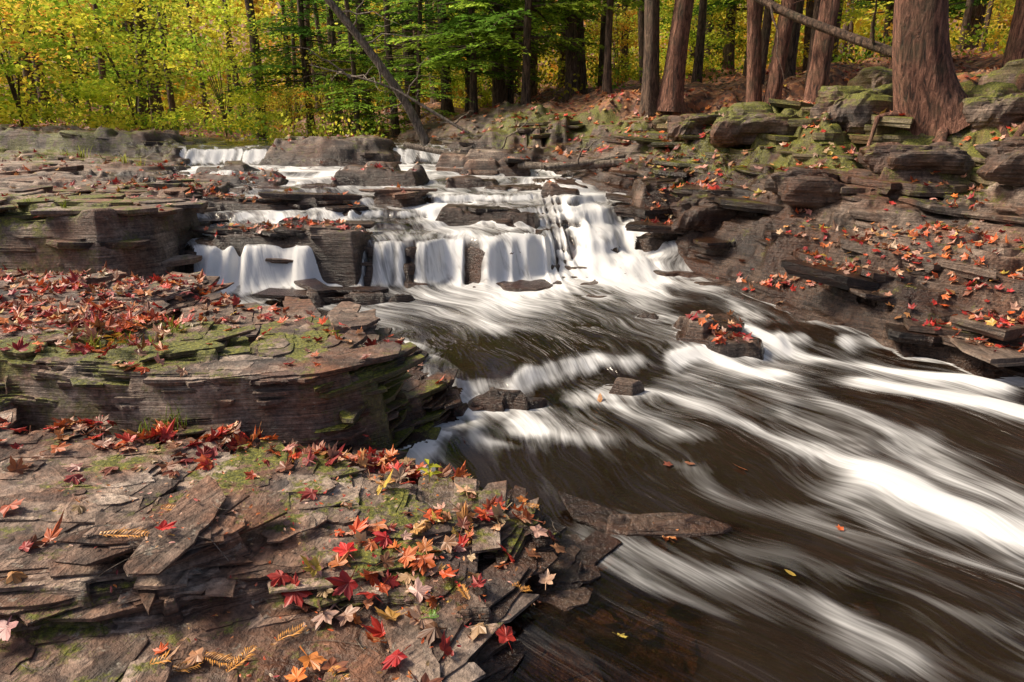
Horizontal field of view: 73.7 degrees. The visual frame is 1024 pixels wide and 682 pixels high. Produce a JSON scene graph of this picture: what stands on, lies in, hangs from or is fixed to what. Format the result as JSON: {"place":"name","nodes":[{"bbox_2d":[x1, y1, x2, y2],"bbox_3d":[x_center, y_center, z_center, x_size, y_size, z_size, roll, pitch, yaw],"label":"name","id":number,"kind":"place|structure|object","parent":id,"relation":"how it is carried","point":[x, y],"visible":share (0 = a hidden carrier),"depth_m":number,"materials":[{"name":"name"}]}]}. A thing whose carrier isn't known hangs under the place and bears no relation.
{"place":"outdoors","nodes":[
{"label":"outdoors","id":0,"kind":"place"},
{"bbox_2d":[0,0,1023,681],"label":"ground","id":1,"kind":"structure","parent":0,"point":[308,410],"depth_m":6.61,"materials":[{"name":"soil"}]},
{"bbox_2d":[0,0,36,122],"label":"hemlock tree","id":2,"kind":"object","parent":1,"relation":"on","point":[8,24],"visible":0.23,"depth_m":21.92,"materials":[{"name":"brown plant"}]},
{"bbox_2d":[0,0,77,126],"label":"deciduous shrub","id":3,"kind":"object","parent":1,"relation":"on","point":[25,82],"visible":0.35,"depth_m":15.96,"materials":[{"name":"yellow plant"}]},
{"bbox_2d":[0,0,97,119],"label":"hemlock tree","id":4,"kind":"object","parent":1,"relation":"on","point":[27,73],"visible":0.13,"depth_m":26.01,"materials":[{"name":"green plant"}]},
{"bbox_2d":[0,3,130,119],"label":"hemlock tree","id":5,"kind":"object","parent":1,"relation":"on","point":[64,43],"visible":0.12,"depth_m":28.71,"materials":[{"name":"green plant"}]},
{"bbox_2d":[0,0,147,122],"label":"maple tree","id":6,"kind":"object","parent":1,"relation":"on","point":[36,66],"visible":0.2,"depth_m":22.42,"materials":[{"name":"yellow plant"}]},
{"bbox_2d":[0,0,165,126],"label":"deciduous shrub","id":7,"kind":"object","parent":1,"relation":"on","point":[8,68],"visible":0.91,"depth_m":14.22,"materials":[{"name":"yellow plant"}]},
{"bbox_2d":[1,0,206,121],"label":"maple tree","id":8,"kind":"object","parent":1,"relation":"on","point":[102,61],"visible":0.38,"depth_m":19.54,"materials":[{"name":"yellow plant"}]},
{"bbox_2d":[3,0,239,130],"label":"deciduous shrub","id":9,"kind":"object","parent":1,"relation":"on","point":[106,85],"visible":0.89,"depth_m":14.46,"materials":[{"name":"green plant"}]},
{"bbox_2d":[82,0,189,112],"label":"hemlock tree","id":10,"kind":"object","parent":1,"relation":"on","point":[130,82],"visible":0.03,"depth_m":31.91,"materials":[{"name":"green plant"}]},
{"bbox_2d":[62,0,214,120],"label":"hemlock tree","id":11,"kind":"object","parent":1,"relation":"on","point":[113,73],"visible":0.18,"depth_m":24.25,"materials":[{"name":"green plant"}]},
{"bbox_2d":[128,0,148,129],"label":"trunk","id":12,"kind":"object","parent":1,"relation":"on","point":[144,100],"visible":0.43,"depth_m":16.01,"materials":[{"name":"brown plant"}]},
{"bbox_2d":[119,3,163,129],"bbox_3d":[-10.495,-11.049,19.303,1.563,10.009,2.163,0,17,0],"label":"trunk","id":13,"kind":"object","parent":1,"relation":"on","point":[157,98],"visible":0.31,"depth_m":20.27,"materials":[{"name":"brown plant"}]},
{"bbox_2d":[86,0,197,85],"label":"hemlock tree","id":14,"kind":"object","parent":1,"relation":"on","point":[150,38],"visible":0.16,"depth_m":28.76,"materials":[{"name":"green plant"}]},
{"bbox_2d":[141,7,157,127],"bbox_3d":[-9.055,-9.889,15.858,1.015,10.004,1.951,-9,19,-28],"label":"trunk","id":15,"kind":"object","parent":1,"relation":"on","point":[152,108],"visible":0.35,"depth_m":16.98,"materials":[{"name":"brown plant"}]},
{"bbox_2d":[133,0,178,129],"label":"trunk","id":16,"kind":"object","parent":1,"relation":"on","point":[171,101],"visible":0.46,"depth_m":18.82,"materials":[{"name":"brown plant"}]},
{"bbox_2d":[0,88,385,141],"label":"undergrowth","id":17,"kind":"object","parent":1,"relation":"on","point":[318,132],"visible":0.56,"depth_m":15.30,"materials":[{"name":"green plant"}]},
{"bbox_2d":[180,0,213,125],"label":"hemlock tree","id":18,"kind":"object","parent":1,"relation":"on","point":[200,71],"visible":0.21,"depth_m":27.97,"materials":[{"name":"brown plant"}]},
{"bbox_2d":[124,0,302,135],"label":"deciduous shrub","id":19,"kind":"object","parent":1,"relation":"on","point":[222,102],"visible":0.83,"depth_m":17.13,"materials":[{"name":"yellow plant"}]},
{"bbox_2d":[213,0,249,126],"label":"trunk","id":20,"kind":"object","parent":1,"relation":"on","point":[235,80],"visible":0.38,"depth_m":24.63,"materials":[{"name":"brown plant"}]},
{"bbox_2d":[224,0,246,131],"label":"trunk","id":21,"kind":"object","parent":1,"relation":"on","point":[229,76],"visible":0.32,"depth_m":20.80,"materials":[{"name":"brown plant"}]},
{"bbox_2d":[229,0,267,136],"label":"trunk","id":22,"kind":"object","parent":1,"relation":"on","point":[252,39],"visible":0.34,"depth_m":18.69,"materials":[{"name":"brown plant"}]},
{"bbox_2d":[238,0,318,125],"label":"hemlock tree","id":23,"kind":"object","parent":1,"relation":"on","point":[286,42],"visible":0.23,"depth_m":34.62,"materials":[{"name":"green plant"}]},
{"bbox_2d":[232,0,342,120],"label":"maple tree","id":24,"kind":"object","parent":1,"relation":"on","point":[292,39],"visible":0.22,"depth_m":32.22,"materials":[{"name":"green plant"}]},
{"bbox_2d":[247,81,330,139],"bbox_3d":[-5.412,-5.514,16.669,1.964,1.669,1.793,-5,18,-17],"label":"deciduous shrub","id":25,"kind":"object","parent":1,"relation":"on","point":[275,104],"visible":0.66,"depth_m":16.51,"materials":[{"name":"green plant"}]},
{"bbox_2d":[216,0,374,135],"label":"hemlock tree","id":26,"kind":"object","parent":1,"relation":"on","point":[301,30],"visible":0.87,"depth_m":17.46,"materials":[{"name":"green plant"}]},
{"bbox_2d":[312,1,333,123],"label":"hemlock tree","id":27,"kind":"object","parent":1,"relation":"on","point":[317,23],"visible":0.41,"depth_m":24.64,"materials":[{"name":"brown plant"}]},
{"bbox_2d":[293,0,357,102],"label":"hemlock tree","id":28,"kind":"object","parent":1,"relation":"on","point":[342,52],"visible":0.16,"depth_m":31.45,"materials":[{"name":"green plant"}]},
{"bbox_2d":[310,7,346,134],"bbox_3d":[-4.593,-10.178,17.364,1.846,10.008,1.036,-13,21,-37],"label":"trunk","id":29,"kind":"object","parent":1,"relation":"on","point":[332,33],"visible":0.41,"depth_m":18.20,"materials":[{"name":"brown plant"}]},
{"bbox_2d":[295,45,389,136],"bbox_3d":[-4.161,-6.281,17.493,2.906,2.304,2.403,-15,22,-40],"label":"deciduous shrub","id":30,"kind":"object","parent":1,"relation":"on","point":[339,86],"visible":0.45,"depth_m":17.30,"materials":[{"name":"green plant"}]},
{"bbox_2d":[293,0,415,135],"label":"hemlock tree","id":31,"kind":"object","parent":1,"relation":"on","point":[356,91],"visible":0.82,"depth_m":16.17,"materials":[{"name":"green plant"}]},
{"bbox_2d":[355,0,382,134],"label":"trunk","id":32,"kind":"object","parent":1,"relation":"on","point":[361,25],"visible":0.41,"depth_m":17.63,"materials":[{"name":"brown plant"}]},
{"bbox_2d":[278,37,472,133],"bbox_3d":[-2.439,-4.810,13.211,3.968,2.082,1.169,5,18,16],"label":"fallen branch","id":33,"kind":"object","parent":1,"relation":"on","point":[341,71],"visible":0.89,"depth_m":13.49,"materials":[{"name":"grey wood"}]},
{"bbox_2d":[311,0,439,112],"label":"hemlock tree","id":34,"kind":"object","parent":1,"relation":"on","point":[382,38],"visible":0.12,"depth_m":25.78,"materials":[{"name":"green plant"}]},
{"bbox_2d":[324,0,429,143],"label":"leaning dead tree","id":35,"kind":"object","parent":1,"relation":"on","point":[416,122],"visible":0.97,"depth_m":13.49,"materials":[{"name":"brown wood"}]},
{"bbox_2d":[374,0,417,137],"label":"trunk","id":36,"kind":"object","parent":1,"relation":"on","point":[395,132],"visible":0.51,"depth_m":16.04,"materials":[{"name":"brown plant"}]},
{"bbox_2d":[313,0,505,124],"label":"hemlock tree","id":37,"kind":"object","parent":1,"relation":"on","point":[381,54],"visible":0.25,"depth_m":18.73,"materials":[{"name":"green plant"}]},
{"bbox_2d":[354,0,473,128],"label":"hemlock tree","id":38,"kind":"object","parent":1,"relation":"on","point":[419,80],"visible":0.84,"depth_m":15.30,"materials":[{"name":"green plant"}]},
{"bbox_2d":[365,0,538,116],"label":"hemlock tree","id":39,"kind":"object","parent":1,"relation":"on","point":[446,104],"visible":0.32,"depth_m":17.42,"materials":[{"name":"green plant"}]},
{"bbox_2d":[381,0,555,114],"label":"hemlock tree","id":40,"kind":"object","parent":1,"relation":"on","point":[474,71],"visible":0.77,"depth_m":15.14,"materials":[{"name":"green plant"}]},
{"bbox_2d":[421,0,521,107],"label":"deciduous shrub","id":41,"kind":"object","parent":1,"relation":"on","point":[485,93],"visible":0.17,"depth_m":19.67,"materials":[{"name":"green plant"}]},
{"bbox_2d":[375,0,591,106],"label":"hemlock tree","id":42,"kind":"object","parent":1,"relation":"on","point":[499,90],"visible":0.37,"depth_m":16.71,"materials":[{"name":"green plant"}]},
{"bbox_2d":[3,19,1009,142],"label":"undergrowth","id":43,"kind":"object","parent":1,"relation":"on","point":[973,38],"visible":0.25,"depth_m":17.63,"materials":[{"name":"green plant"}]},
{"bbox_2d":[0,0,1014,123],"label":"distant forest foliage","id":44,"kind":"object","parent":1,"relation":"on","point":[858,25],"visible":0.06,"depth_m":37.08,"materials":[{"name":"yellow plant"}]},
{"bbox_2d":[505,0,516,103],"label":"hemlock tree","id":45,"kind":"object","parent":1,"relation":"on","point":[510,95],"visible":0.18,"depth_m":17.20,"materials":[{"name":"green plant"}]},
{"bbox_2d":[0,98,1023,681],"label":"slate plates","id":46,"kind":"object","parent":1,"relation":"on","point":[124,650],"visible":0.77,"depth_m":3.02,"materials":[{"name":"stone"}]},
{"bbox_2d":[81,316,185,351],"bbox_3d":[-2.138,-0.051,3.881,0.532,0.193,0.231,-10,20,-31],"label":"grass tuft","id":47,"kind":"object","parent":46,"relation":"on","point":[94,343],"visible":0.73,"depth_m":3.90,"materials":[{"name":"green plant"}]},
{"bbox_2d":[130,402,186,432],"bbox_3d":[-1.723,0.401,3.339,0.307,0.202,0.218,-3,17,-9],"label":"grass tuft","id":48,"kind":"object","parent":46,"relation":"on","point":[166,420],"visible":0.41,"depth_m":3.35,"materials":[{"name":"green plant"}]},
{"bbox_2d":[298,646,325,670],"bbox_3d":[-0.614,0.973,2.086,0.096,0.027,0.092,0,17,0],"label":"maple leaf","id":49,"kind":"object","parent":46,"relation":"on","point":[312,660],"visible":1,"depth_m":2.09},
{"bbox_2d":[100,476,538,679],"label":"cedar sprigs","id":50,"kind":"object","parent":46,"relation":"on","point":[302,628],"visible":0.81,"depth_m":2.17,"materials":[{"name":"orange plant"}]},
{"bbox_2d":[332,542,356,557],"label":"maple leaf","id":51,"kind":"object","parent":46,"relation":"on","point":[343,549],"visible":0.98,"depth_m":2.49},
{"bbox_2d":[403,114,538,154],"bbox_3d":[-0.832,-2.871,12.120,2.676,2.184,0.979,5,17,14],"label":"driftwood log","id":52,"kind":"object","parent":46,"relation":"on","point":[407,145],"visible":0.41,"depth_m":12.54,"materials":[{"name":"brown wood"}]},
{"bbox_2d":[495,624,515,651],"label":"maple leaf","id":53,"kind":"object","parent":46,"relation":"on","point":[503,633],"visible":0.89,"depth_m":2.33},
{"bbox_2d":[517,157,642,173],"bbox_3d":[1.446,-2.426,10.686,2.749,0.916,0.207,4,17,12],"label":"driftwood log","id":54,"kind":"object","parent":46,"relation":"on","point":[602,164],"visible":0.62,"depth_m":10.60,"materials":[{"name":"brown wood"}]},
{"bbox_2d":[544,134,628,171],"bbox_3d":[1.369,-2.848,10.327,1.626,0.569,0.760,-10,19,-29],"label":"driftwood log","id":55,"kind":"object","parent":46,"relation":"on","point":[577,164],"visible":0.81,"depth_m":10.41,"materials":[{"name":"brown wood"}]},
{"bbox_2d":[666,113,722,141],"bbox_3d":[2.756,-3.114,10.137,0.955,0.523,0.854,0,17,0],"label":"mossy boulder","id":56,"kind":"object","parent":46,"relation":"on","point":[688,124],"visible":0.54,"depth_m":9.83,"materials":[{"name":"stone"}]},
{"bbox_2d":[710,101,800,147],"bbox_3d":[3.329,-2.900,9.238,1.218,0.658,0.847,5,18,17],"label":"mossy boulder","id":57,"kind":"object","parent":46,"relation":"on","point":[740,125],"visible":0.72,"depth_m":8.99,"materials":[{"name":"stone"}]},
{"bbox_2d":[763,169,845,207],"bbox_3d":[3.193,-1.633,7.384,0.907,0.451,0.570,6,18,20],"label":"mossy boulder","id":58,"kind":"object","parent":46,"relation":"on","point":[809,188],"visible":0.91,"depth_m":7.22,"materials":[{"name":"stone"}]},
{"bbox_2d":[753,0,891,78],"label":"fallen log","id":59,"kind":"object","parent":46,"relation":"on","point":[872,44],"visible":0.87,"depth_m":9.55,"materials":[{"name":"wood"}]},
{"bbox_2d":[857,141,974,174],"bbox_3d":[4.192,-1.850,7.119,1.070,0.445,0.643,6,18,20],"label":"mossy boulder","id":60,"kind":"object","parent":46,"relation":"on","point":[945,157],"visible":0.83,"depth_m":6.92,"materials":[{"name":"stone"}]},
{"bbox_2d":[0,47,1023,681],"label":"fallen leaves","id":61,"kind":"object","parent":1,"relation":"on","point":[344,583],"depth_m":3.46,"materials":[{"name":"plant"}]},
{"bbox_2d":[453,0,585,100],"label":"hemlock tree","id":62,"kind":"object","parent":1,"relation":"on","point":[516,94],"visible":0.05,"depth_m":22.84,"materials":[{"name":"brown plant"}]},
{"bbox_2d":[415,0,626,104],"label":"hemlock tree","id":63,"kind":"object","parent":1,"relation":"on","point":[527,13],"visible":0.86,"depth_m":14.61,"materials":[{"name":"green plant"}]},
{"bbox_2d":[464,0,600,97],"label":"hemlock tree","id":64,"kind":"object","parent":1,"relation":"on","point":[533,87],"visible":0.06,"depth_m":20.34,"materials":[{"name":"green plant"}]},
{"bbox_2d":[537,5,587,94],"bbox_3d":[1.379,-10.486,15.390,2.086,10.017,1.642,0,17,0],"label":"hemlock tree","id":65,"kind":"object","parent":1,"relation":"on","point":[582,77],"visible":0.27,"depth_m":16.23,"materials":[{"name":"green plant"}]},
{"bbox_2d":[506,0,660,101],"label":"hemlock tree","id":66,"kind":"object","parent":1,"relation":"on","point":[571,66],"visible":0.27,"depth_m":15.64,"materials":[{"name":"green plant"}]},
{"bbox_2d":[536,0,632,87],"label":"hemlock tree","id":67,"kind":"object","parent":1,"relation":"on","point":[563,55],"visible":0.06,"depth_m":23.84,"materials":[{"name":"green plant"}]},
{"bbox_2d":[555,0,643,93],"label":"hemlock tree","id":68,"kind":"object","parent":1,"relation":"on","point":[607,79],"visible":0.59,"depth_m":14.07,"materials":[{"name":"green plant"}]},
{"bbox_2d":[597,0,606,88],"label":"hemlock tree","id":69,"kind":"object","parent":1,"relation":"on","point":[602,41],"visible":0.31,"depth_m":16.75,"materials":[{"name":"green plant"}]},
{"bbox_2d":[542,1,666,82],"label":"maple tree","id":70,"kind":"object","parent":1,"relation":"on","point":[616,15],"visible":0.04,"depth_m":30.18,"materials":[{"name":"green plant"}]},
{"bbox_2d":[584,6,667,85],"bbox_3d":[3.165,-8.805,20.277,3.190,2.699,2.909,0,17,0],"label":"deciduous shrub","id":71,"kind":"object","parent":1,"relation":"on","point":[623,24],"visible":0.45,"depth_m":20.06,"materials":[{"name":"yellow plant"}]},
{"bbox_2d":[626,0,643,82],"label":"hemlock tree","id":72,"kind":"object","parent":1,"relation":"on","point":[641,32],"visible":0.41,"depth_m":17.22,"materials":[{"name":"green plant"}]},
{"bbox_2d":[584,0,706,82],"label":"hemlock tree","id":73,"kind":"object","parent":1,"relation":"on","point":[622,38],"visible":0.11,"depth_m":22.87,"materials":[{"name":"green plant"}]},
{"bbox_2d":[639,0,659,115],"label":"hemlock tree","id":74,"kind":"object","parent":1,"relation":"on","point":[649,90],"visible":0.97,"depth_m":12.07,"materials":[{"name":"brown plant"}]},
{"bbox_2d":[656,0,693,112],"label":"hemlock tree","id":75,"kind":"object","parent":1,"relation":"on","point":[671,96],"visible":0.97,"depth_m":11.94,"materials":[{"name":"brown plant"}]},
{"bbox_2d":[691,0,706,82],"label":"hemlock tree","id":76,"kind":"object","parent":1,"relation":"on","point":[699,53],"visible":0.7,"depth_m":15.74,"materials":[{"name":"brown plant"}]},
{"bbox_2d":[630,0,771,74],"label":"deciduous shrub","id":77,"kind":"object","parent":1,"relation":"on","point":[692,39],"visible":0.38,"depth_m":17.91,"materials":[{"name":"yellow plant"}]},
{"bbox_2d":[668,193,738,233],"bbox_3d":[2.367,-1.534,8.291,0.987,0.515,0.721,-4,17,-12],"label":"mossy boulder","id":78,"kind":"object","parent":1,"relation":"on","point":[694,211],"visible":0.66,"depth_m":8.00,"materials":[{"name":"stone"}]},
{"bbox_2d":[661,0,780,69],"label":"hemlock tree","id":79,"kind":"object","parent":1,"relation":"on","point":[728,49],"visible":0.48,"depth_m":18.39,"materials":[{"name":"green plant"}]},
{"bbox_2d":[705,6,746,68],"bbox_3d":[10.006,-17.705,32.816,4.702,10.349,4.497,4,17,12],"label":"shrub","id":80,"kind":"object","parent":1,"relation":"on","point":[710,29],"visible":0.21,"depth_m":33.44,"materials":[{"name":"green plant"}]},
{"bbox_2d":[746,0,761,101],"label":"hemlock tree","id":81,"kind":"object","parent":1,"relation":"on","point":[754,76],"visible":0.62,"depth_m":10.76,"materials":[{"name":"brown plant"}]},
{"bbox_2d":[673,0,863,84],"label":"hemlock tree","id":82,"kind":"object","parent":1,"relation":"on","point":[766,28],"visible":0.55,"depth_m":13.26,"materials":[{"name":"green plant"}]},
{"bbox_2d":[763,0,796,104],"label":"hemlock tree","id":83,"kind":"object","parent":1,"relation":"on","point":[774,86],"visible":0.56,"depth_m":10.66,"materials":[{"name":"brown plant"}]},
{"bbox_2d":[784,0,804,78],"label":"hemlock tree","id":84,"kind":"object","parent":1,"relation":"on","point":[790,69],"visible":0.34,"depth_m":14.67,"materials":[{"name":"brown plant"}]},
{"bbox_2d":[735,0,872,67],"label":"deciduous shrub","id":85,"kind":"object","parent":1,"relation":"on","point":[859,14],"visible":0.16,"depth_m":18.91,"materials":[{"name":"yellow plant"}]},
{"bbox_2d":[738,0,870,71],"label":"maple tree","id":86,"kind":"object","parent":1,"relation":"on","point":[809,12],"visible":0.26,"depth_m":18.78,"materials":[{"name":"brown plant"}]},
{"bbox_2d":[784,0,839,103],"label":"hemlock tree","id":87,"kind":"object","parent":1,"relation":"on","point":[819,65],"visible":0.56,"depth_m":10.12,"materials":[{"name":"brown plant"}]},
{"bbox_2d":[804,0,820,86],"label":"hemlock tree","id":88,"kind":"object","parent":1,"relation":"on","point":[816,8],"visible":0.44,"depth_m":12.14,"materials":[{"name":"brown plant"}]},
{"bbox_2d":[740,0,893,42],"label":"maple tree","id":89,"kind":"object","parent":1,"relation":"on","point":[854,19],"visible":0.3,"depth_m":22.46,"materials":[{"name":"yellow plant"}]},
{"bbox_2d":[831,0,856,61],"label":"hemlock tree","id":90,"kind":"object","parent":1,"relation":"on","point":[838,25],"visible":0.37,"depth_m":18.75,"materials":[{"name":"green plant"}]},
{"bbox_2d":[809,84,892,133],"bbox_3d":[4.352,-2.816,8.600,1.216,0.812,0.979,-7,18,-21],"label":"mossy boulder","id":91,"kind":"object","parent":1,"relation":"on","point":[850,109],"visible":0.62,"depth_m":8.26,"materials":[{"name":"stone"}]},
{"bbox_2d":[847,66,892,88],"bbox_3d":[5.606,-3.608,9.771,1.250,0.590,0.924,0,17,0],"label":"mossy boulder","id":92,"kind":"object","parent":1,"relation":"on","point":[872,77],"visible":0.18,"depth_m":9.57,"materials":[{"name":"stone"}]},
{"bbox_2d":[843,0,981,57],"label":"hemlock tree","id":93,"kind":"object","parent":1,"relation":"on","point":[890,6],"visible":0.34,"depth_m":23.31,"materials":[{"name":"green plant"}]},
{"bbox_2d":[867,0,1009,145],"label":"cedar tree","id":94,"kind":"object","parent":1,"relation":"on","point":[929,94],"visible":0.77,"depth_m":7.53,"materials":[{"name":"brown plant"}]},
{"bbox_2d":[956,0,973,49],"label":"hemlock tree","id":95,"kind":"object","parent":1,"relation":"on","point":[967,14],"visible":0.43,"depth_m":20.89,"materials":[{"name":"brown plant"}]},
{"bbox_2d":[949,0,994,49],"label":"hemlock tree","id":96,"kind":"object","parent":1,"relation":"on","point":[978,11],"visible":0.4,"depth_m":22.18,"materials":[{"name":"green plant"}]},
{"bbox_2d":[975,0,993,51],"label":"hemlock tree","id":97,"kind":"object","parent":1,"relation":"on","point":[987,18],"visible":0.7,"depth_m":20.27,"materials":[{"name":"brown plant"}]},
{"bbox_2d":[971,0,1012,47],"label":"deciduous shrub","id":98,"kind":"object","parent":1,"relation":"on","point":[995,32],"visible":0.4,"depth_m":16.06,"materials":[{"name":"yellow plant"}]},
{"bbox_2d":[962,81,1023,129],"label":"mossy boulder","id":99,"kind":"object","parent":1,"relation":"on","point":[995,104],"visible":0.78,"depth_m":7.31,"materials":[{"name":"stone"}]},
{"bbox_2d":[982,0,1015,53],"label":"deciduous shrub","id":100,"kind":"object","parent":1,"relation":"on","point":[1009,10],"visible":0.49,"depth_m":13.30,"materials":[{"name":"yellow plant"}]},
{"bbox_2d":[975,136,1023,186],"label":"mossy boulder","id":101,"kind":"object","parent":1,"relation":"on","point":[1004,162],"visible":1,"depth_m":6.21,"materials":[{"name":"stone"}]},
{"bbox_2d":[978,58,1023,91],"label":"mossy boulder","id":102,"kind":"object","parent":1,"relation":"on","point":[1012,71],"visible":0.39,"depth_m":7.95,"materials":[{"name":"stone"}]},
{"bbox_2d":[1000,0,1023,67],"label":"hemlock tree","id":103,"kind":"object","parent":1,"relation":"on","point":[1014,49],"visible":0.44,"depth_m":10.05,"materials":[{"name":"brown plant"}]},
{"bbox_2d":[179,132,1023,681],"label":"stream water","id":104,"kind":"structure","parent":0,"point":[907,474],"depth_m":3.85,"materials":[{"name":"liquid"}]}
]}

